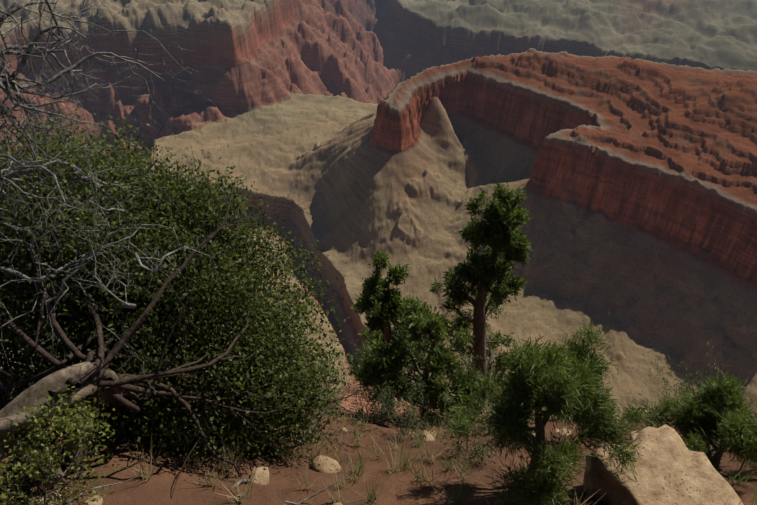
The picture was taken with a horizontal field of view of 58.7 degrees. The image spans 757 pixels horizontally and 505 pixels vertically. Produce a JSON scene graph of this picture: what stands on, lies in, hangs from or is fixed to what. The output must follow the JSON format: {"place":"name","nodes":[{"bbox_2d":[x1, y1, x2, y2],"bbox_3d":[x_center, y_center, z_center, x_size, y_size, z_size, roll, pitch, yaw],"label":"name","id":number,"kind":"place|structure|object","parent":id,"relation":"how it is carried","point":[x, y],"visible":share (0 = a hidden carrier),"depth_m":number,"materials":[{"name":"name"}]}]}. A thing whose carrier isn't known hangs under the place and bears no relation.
{"place":"outdoors","nodes":[
{"label":"outdoors","id":0,"kind":"place"},
{"bbox_2d":[0,0,756,422],"bbox_3d":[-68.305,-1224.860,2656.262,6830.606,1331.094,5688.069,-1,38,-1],"label":"canyon terrain","id":1,"kind":"structure","parent":0,"point":[616,140],"depth_m":1676.19,"materials":[{"name":"brown stone"}]},
{"bbox_2d":[0,368,756,504],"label":"ground","id":2,"kind":"structure","parent":0,"point":[157,488],"depth_m":4.07,"materials":[{"name":"brown soil"}]},
{"bbox_2d":[25,489,66,504],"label":"rim stone","id":3,"kind":"object","parent":2,"relation":"on","point":[44,499],"visible":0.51,"depth_m":3.19,"materials":[{"name":"stone"}]},
{"bbox_2d":[48,420,61,437],"bbox_3d":[-1.884,1.020,3.837,0.129,0.094,0.143,-1,38,-1],"label":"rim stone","id":4,"kind":"object","parent":2,"relation":"on","point":[54,432],"visible":0.12,"depth_m":3.81,"materials":[{"name":"stone"}]},
{"bbox_2d":[0,362,122,487],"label":"old juniper trunk","id":5,"kind":"object","parent":2,"relation":"on","point":[13,407],"visible":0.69,"depth_m":3.24,"materials":[{"name":"grey wood"}]},
{"bbox_2d":[84,495,102,504],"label":"rim stone","id":6,"kind":"object","parent":2,"relation":"on","point":[99,502],"visible":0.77,"depth_m":3.28,"materials":[{"name":"stone"}]},
{"bbox_2d":[0,0,267,469],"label":"dead juniper limbs","id":7,"kind":"object","parent":2,"relation":"on","point":[15,87],"visible":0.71,"depth_m":3.62,"materials":[{"name":"grey wood"}]},
{"bbox_2d":[0,48,406,498],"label":"leafy shrub","id":8,"kind":"object","parent":2,"relation":"on","point":[228,319],"depth_m":4.05,"materials":[{"name":"green plant"}]},
{"bbox_2d":[63,373,351,504],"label":"fallen twigs","id":9,"kind":"object","parent":2,"relation":"on","point":[247,480],"visible":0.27,"depth_m":3.90,"materials":[{"name":"wood"}]},
{"bbox_2d":[250,467,268,484],"bbox_3d":[-0.711,1.359,4.010,0.124,0.047,0.189,-1,38,-1],"label":"rim stone","id":10,"kind":"object","parent":2,"relation":"on","point":[261,474],"visible":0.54,"depth_m":4.01,"materials":[{"name":"stone"}]},
{"bbox_2d":[272,450,283,456],"bbox_3d":[-0.677,1.356,4.489,0.087,0.025,0.066,-29,46,-31],"label":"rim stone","id":11,"kind":"object","parent":2,"relation":"on","point":[278,455],"visible":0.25,"depth_m":4.48,"materials":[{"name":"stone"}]},
{"bbox_2d":[311,455,340,472],"bbox_3d":[-0.346,1.410,4.387,0.207,0.107,0.141,19,42,23],"label":"rim stone","id":12,"kind":"object","parent":2,"relation":"on","point":[321,464],"visible":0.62,"depth_m":4.36,"materials":[{"name":"stone"}]},
{"bbox_2d":[0,338,752,504],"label":"shrubs","id":13,"kind":"object","parent":2,"relation":"on","point":[51,454],"depth_m":3.21,"materials":[{"name":"green plant"}]},
{"bbox_2d":[0,383,756,504],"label":"grass tufts","id":14,"kind":"object","parent":2,"relation":"on","point":[372,497],"visible":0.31,"depth_m":4.23,"materials":[{"name":"green plant"}]},
{"bbox_2d":[347,250,431,413],"bbox_3d":[0.178,1.151,8.669,1.220,2.781,1.220,-1,38,-1],"label":"tree","id":15,"kind":"object","parent":2,"relation":"on","point":[373,288],"depth_m":8.19,"materials":[{"name":"green plant"}]},
{"bbox_2d":[354,294,483,423],"bbox_3d":[0.439,1.142,6.795,1.387,1.711,1.451,-1,38,-1],"label":"pinyon pine","id":16,"kind":"object","parent":2,"relation":"on","point":[442,360],"depth_m":6.54,"materials":[{"name":"green plant"}]},
{"bbox_2d":[419,431,434,440],"bbox_3d":[0.403,1.536,5.534,0.108,0.069,0.144,-19,42,-22],"label":"rim stone","id":17,"kind":"object","parent":2,"relation":"on","point":[430,437],"visible":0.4,"depth_m":5.52,"materials":[{"name":"stone"}]},
{"bbox_2d":[429,179,532,415],"bbox_3d":[1.409,0.834,9.156,1.439,4.470,1.509,-17,41,-21],"label":"tree","id":18,"kind":"object","parent":2,"relation":"on","point":[500,217],"depth_m":8.27,"materials":[{"name":"green plant"}]},
{"bbox_2d":[440,310,642,504],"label":"pinyon pine","id":19,"kind":"object","parent":2,"relation":"on","point":[534,372],"depth_m":3.55,"materials":[{"name":"green plant"}]},
{"bbox_2d":[559,428,570,434],"bbox_3d":[1.645,1.598,5.923,0.106,0.046,0.107,15,40,18],"label":"rim stone","id":20,"kind":"object","parent":2,"relation":"on","point":[561,432],"visible":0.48,"depth_m":5.92,"materials":[{"name":"stone"}]},
{"bbox_2d":[629,431,637,439],"bbox_3d":[2.273,1.634,5.869,0.160,0.067,0.178,-1,38,-1],"label":"rim stone","id":21,"kind":"object","parent":2,"relation":"on","point":[633,436],"visible":0.12,"depth_m":5.88,"materials":[{"name":"stone"}]},
{"bbox_2d":[583,424,743,504],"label":"rim boulder","id":22,"kind":"object","parent":2,"relation":"on","point":[672,469],"visible":0.88,"depth_m":3.84,"materials":[{"name":"stone"}]},
{"bbox_2d":[617,364,756,478],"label":"bush","id":23,"kind":"object","parent":2,"relation":"on","point":[736,423],"depth_m":4.43,"materials":[{"name":"green plant"}]}
]}

